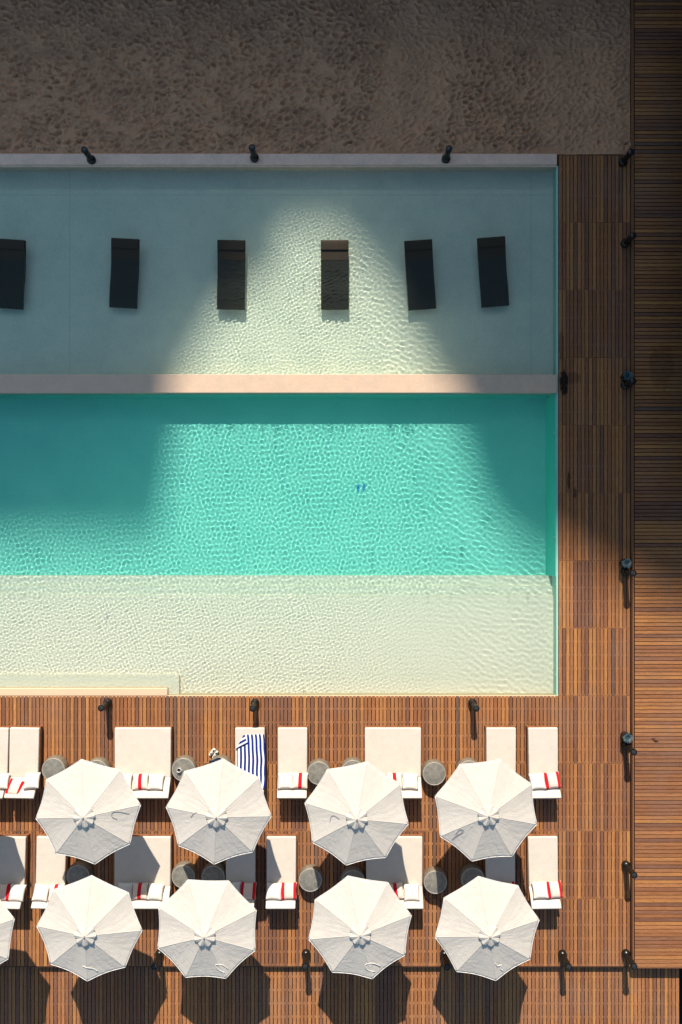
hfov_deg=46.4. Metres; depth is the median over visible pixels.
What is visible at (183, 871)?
drum table
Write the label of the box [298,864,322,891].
drum table
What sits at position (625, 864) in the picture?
bollard lamp
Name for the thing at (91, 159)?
bollard lamp
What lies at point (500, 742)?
sun lounger
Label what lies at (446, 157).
bollard lamp
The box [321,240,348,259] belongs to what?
pool lounger
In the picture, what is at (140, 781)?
striped pillow
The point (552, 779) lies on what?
striped pillow
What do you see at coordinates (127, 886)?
white pillow
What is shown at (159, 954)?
bollard lamp
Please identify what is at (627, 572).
bollard lamp
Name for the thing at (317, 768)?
drum table
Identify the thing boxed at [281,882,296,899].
striped pillow
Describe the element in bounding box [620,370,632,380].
potted succulent
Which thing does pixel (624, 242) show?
bollard lamp
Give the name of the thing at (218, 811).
patio umbrella
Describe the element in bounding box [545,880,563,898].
striped pillow
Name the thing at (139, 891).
striped pillow
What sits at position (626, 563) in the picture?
potted succulent
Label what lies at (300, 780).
striped pillow
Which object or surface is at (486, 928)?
patio umbrella
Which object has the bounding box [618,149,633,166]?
bollard lamp
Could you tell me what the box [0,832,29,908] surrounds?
sun lounger
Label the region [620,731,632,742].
potted succulent
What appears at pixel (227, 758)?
drum table
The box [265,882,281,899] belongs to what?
white pillow
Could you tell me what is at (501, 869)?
sun lounger
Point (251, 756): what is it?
beach towel
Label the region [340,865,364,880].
drum table
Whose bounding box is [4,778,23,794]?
striped pillow
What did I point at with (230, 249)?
pool lounger
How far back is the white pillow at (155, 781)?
24.30 m
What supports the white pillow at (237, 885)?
on the sun lounger at (241, 868)
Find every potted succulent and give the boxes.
[619,558,631,567]
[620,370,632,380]
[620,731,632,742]
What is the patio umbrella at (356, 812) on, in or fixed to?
on the deck at (330, 735)
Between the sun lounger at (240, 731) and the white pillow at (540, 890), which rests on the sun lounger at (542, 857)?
the white pillow at (540, 890)
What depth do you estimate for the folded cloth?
24.50 m
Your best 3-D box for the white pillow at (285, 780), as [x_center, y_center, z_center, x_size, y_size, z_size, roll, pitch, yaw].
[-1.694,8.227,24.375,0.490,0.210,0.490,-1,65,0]
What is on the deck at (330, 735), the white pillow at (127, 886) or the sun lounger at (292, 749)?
the sun lounger at (292, 749)
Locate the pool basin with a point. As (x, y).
(278, 382)
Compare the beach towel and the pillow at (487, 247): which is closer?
the beach towel
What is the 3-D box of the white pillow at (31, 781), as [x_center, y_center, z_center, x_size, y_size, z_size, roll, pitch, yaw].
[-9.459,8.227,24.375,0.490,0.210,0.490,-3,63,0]
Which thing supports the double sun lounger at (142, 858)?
on the deck at (330, 735)
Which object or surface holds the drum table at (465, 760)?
on the deck at (330, 735)
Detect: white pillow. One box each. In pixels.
[0,773,9,788]
[9,884,25,901]
[23,772,40,788]
[31,883,49,901]
[118,882,133,898]
[123,773,132,787]
[147,773,164,790]
[147,883,163,900]
[230,881,240,892]
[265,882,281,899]
[278,773,292,788]
[403,773,417,789]
[403,883,419,900]
[528,773,545,789]
[531,881,548,898]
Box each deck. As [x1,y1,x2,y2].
[0,155,629,966]
[0,967,678,1023]
[610,0,681,967]
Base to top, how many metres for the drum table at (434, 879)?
0.376 m
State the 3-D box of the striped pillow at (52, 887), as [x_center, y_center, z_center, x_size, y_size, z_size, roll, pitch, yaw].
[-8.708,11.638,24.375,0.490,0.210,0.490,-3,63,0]
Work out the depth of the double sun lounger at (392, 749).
24.55 m
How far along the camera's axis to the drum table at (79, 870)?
24.53 m
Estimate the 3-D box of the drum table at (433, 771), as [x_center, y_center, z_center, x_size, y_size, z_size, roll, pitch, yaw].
[2.873,8.066,24.712,0.780,0.376,0.780,28,90,0]
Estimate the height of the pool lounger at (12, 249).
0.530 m
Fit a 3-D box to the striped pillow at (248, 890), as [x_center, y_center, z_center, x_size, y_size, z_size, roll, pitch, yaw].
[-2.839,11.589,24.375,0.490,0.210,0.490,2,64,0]
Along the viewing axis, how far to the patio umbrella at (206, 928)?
22.69 m
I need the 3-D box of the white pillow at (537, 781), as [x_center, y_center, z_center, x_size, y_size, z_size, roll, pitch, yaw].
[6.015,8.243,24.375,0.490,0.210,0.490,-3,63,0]
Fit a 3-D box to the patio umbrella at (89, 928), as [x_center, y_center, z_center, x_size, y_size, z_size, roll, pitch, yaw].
[-7.200,11.917,23.592,2.817,2.616,2.817,25,90,0]
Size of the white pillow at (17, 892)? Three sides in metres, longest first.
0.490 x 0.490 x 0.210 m
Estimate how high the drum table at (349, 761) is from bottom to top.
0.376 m
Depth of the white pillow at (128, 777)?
24.36 m
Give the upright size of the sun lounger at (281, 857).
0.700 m
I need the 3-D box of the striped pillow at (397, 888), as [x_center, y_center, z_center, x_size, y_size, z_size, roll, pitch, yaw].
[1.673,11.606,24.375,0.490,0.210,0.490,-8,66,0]
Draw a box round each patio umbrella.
[0,900,14,963]
[35,759,140,863]
[36,875,142,980]
[157,879,256,978]
[166,759,271,864]
[305,761,408,865]
[308,876,411,978]
[435,759,536,860]
[435,876,538,980]
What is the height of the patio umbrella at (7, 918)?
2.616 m
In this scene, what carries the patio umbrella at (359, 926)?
on the deck at (330, 735)
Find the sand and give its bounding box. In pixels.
[0,0,630,154]
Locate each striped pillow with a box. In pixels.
[0,883,11,900]
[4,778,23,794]
[48,883,64,900]
[131,882,148,899]
[132,773,148,790]
[241,882,256,899]
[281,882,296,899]
[292,772,308,788]
[386,772,402,788]
[390,882,404,898]
[544,771,561,788]
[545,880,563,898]
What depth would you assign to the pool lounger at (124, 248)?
24.89 m
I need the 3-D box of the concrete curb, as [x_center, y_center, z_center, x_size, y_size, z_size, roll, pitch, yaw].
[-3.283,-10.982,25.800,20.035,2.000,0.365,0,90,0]
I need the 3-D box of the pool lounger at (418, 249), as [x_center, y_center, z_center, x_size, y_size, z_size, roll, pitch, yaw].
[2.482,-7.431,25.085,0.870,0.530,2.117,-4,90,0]
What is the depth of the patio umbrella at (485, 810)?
22.69 m
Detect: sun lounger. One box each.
[0,725,11,798]
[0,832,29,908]
[4,725,43,798]
[31,832,67,908]
[115,725,173,798]
[115,833,172,908]
[226,846,256,906]
[235,725,265,792]
[266,833,296,908]
[277,725,307,798]
[364,725,421,798]
[366,833,422,908]
[484,725,515,771]
[484,853,514,881]
[525,725,560,798]
[526,832,560,908]
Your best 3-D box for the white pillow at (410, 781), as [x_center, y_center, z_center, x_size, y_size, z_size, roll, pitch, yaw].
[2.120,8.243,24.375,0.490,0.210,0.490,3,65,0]
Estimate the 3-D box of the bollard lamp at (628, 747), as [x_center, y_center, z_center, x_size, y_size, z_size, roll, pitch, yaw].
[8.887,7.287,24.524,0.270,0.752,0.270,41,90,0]
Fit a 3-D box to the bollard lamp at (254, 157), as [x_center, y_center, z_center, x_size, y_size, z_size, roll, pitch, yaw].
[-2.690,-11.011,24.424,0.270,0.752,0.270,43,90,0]
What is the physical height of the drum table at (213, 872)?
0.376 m
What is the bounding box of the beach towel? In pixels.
[236,734,265,789]
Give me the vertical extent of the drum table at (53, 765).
0.376 m
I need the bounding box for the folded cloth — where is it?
[209,758,220,763]
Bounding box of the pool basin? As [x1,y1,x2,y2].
[0,166,557,696]
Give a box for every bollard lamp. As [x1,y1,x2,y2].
[81,146,95,164]
[98,698,111,711]
[151,949,163,969]
[249,144,258,162]
[249,698,258,711]
[302,949,309,969]
[440,950,450,970]
[442,145,451,163]
[468,698,479,711]
[558,950,571,969]
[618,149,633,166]
[620,232,635,247]
[620,378,635,388]
[621,567,636,576]
[621,741,636,754]
[621,860,637,878]
[621,949,637,969]
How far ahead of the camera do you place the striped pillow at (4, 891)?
24.31 m
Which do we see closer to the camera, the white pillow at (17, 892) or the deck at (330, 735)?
the white pillow at (17, 892)
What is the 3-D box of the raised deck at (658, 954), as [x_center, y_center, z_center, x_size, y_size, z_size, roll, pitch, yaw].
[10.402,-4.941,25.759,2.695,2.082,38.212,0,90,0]
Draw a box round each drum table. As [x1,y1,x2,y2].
[42,755,68,778]
[67,860,92,883]
[89,757,110,766]
[172,755,196,780]
[172,860,196,887]
[201,862,225,880]
[211,755,232,763]
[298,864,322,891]
[307,758,330,784]
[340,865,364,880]
[341,757,362,766]
[421,759,445,784]
[423,866,446,893]
[456,757,477,768]
[459,863,484,885]
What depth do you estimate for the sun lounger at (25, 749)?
24.55 m
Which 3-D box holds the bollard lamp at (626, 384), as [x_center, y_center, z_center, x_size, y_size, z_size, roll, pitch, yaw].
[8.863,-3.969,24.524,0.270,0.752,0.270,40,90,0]
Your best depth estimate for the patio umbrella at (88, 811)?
22.69 m
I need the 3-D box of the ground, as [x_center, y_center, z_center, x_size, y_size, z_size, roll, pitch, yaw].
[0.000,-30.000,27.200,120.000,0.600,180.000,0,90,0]
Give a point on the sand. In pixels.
(320, 76)
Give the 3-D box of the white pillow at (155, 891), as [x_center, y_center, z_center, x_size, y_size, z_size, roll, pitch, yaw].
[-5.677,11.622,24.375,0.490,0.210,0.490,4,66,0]
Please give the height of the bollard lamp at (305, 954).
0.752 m
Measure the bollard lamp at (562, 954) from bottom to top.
0.752 m
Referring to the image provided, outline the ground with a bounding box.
[0,0,681,1023]
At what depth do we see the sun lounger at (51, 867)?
24.55 m
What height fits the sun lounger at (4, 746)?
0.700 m
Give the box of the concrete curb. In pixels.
[0,154,556,166]
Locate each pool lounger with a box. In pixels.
[0,239,25,259]
[111,238,139,258]
[217,240,245,259]
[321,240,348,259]
[404,239,432,260]
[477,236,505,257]
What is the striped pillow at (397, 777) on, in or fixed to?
on the double sun lounger at (392, 749)
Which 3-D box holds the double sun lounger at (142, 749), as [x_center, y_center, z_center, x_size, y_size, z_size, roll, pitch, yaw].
[-6.116,7.701,24.550,1.760,0.700,2.121,0,90,0]
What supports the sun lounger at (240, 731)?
on the deck at (330, 735)
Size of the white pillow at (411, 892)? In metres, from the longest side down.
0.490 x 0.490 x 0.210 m
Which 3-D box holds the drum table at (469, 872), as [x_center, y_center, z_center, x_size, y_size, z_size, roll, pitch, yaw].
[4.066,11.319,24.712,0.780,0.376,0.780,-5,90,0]
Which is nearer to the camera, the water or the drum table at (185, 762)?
the drum table at (185, 762)
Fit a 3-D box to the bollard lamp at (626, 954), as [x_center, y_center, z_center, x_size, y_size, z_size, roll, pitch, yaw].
[8.896,13.790,24.524,0.270,0.752,0.270,45,90,0]
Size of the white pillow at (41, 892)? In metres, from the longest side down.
0.490 x 0.490 x 0.210 m
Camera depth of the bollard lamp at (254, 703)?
24.46 m
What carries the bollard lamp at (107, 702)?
on the deck at (330, 735)
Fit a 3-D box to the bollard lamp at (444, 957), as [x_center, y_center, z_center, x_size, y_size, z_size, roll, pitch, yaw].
[3.227,13.806,24.524,0.270,0.752,0.270,35,90,0]
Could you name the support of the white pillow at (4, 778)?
on the sun lounger at (4, 746)
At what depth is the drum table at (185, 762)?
24.53 m
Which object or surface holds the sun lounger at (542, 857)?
on the deck at (330, 735)
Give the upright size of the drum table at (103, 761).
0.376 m
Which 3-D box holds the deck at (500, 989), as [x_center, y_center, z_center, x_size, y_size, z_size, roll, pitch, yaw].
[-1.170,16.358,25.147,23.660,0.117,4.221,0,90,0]
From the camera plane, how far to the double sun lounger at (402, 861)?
24.55 m
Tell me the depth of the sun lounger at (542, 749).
24.55 m
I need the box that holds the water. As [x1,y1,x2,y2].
[0,167,555,694]
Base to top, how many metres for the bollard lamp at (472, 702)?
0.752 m
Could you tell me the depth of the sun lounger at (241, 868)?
24.55 m

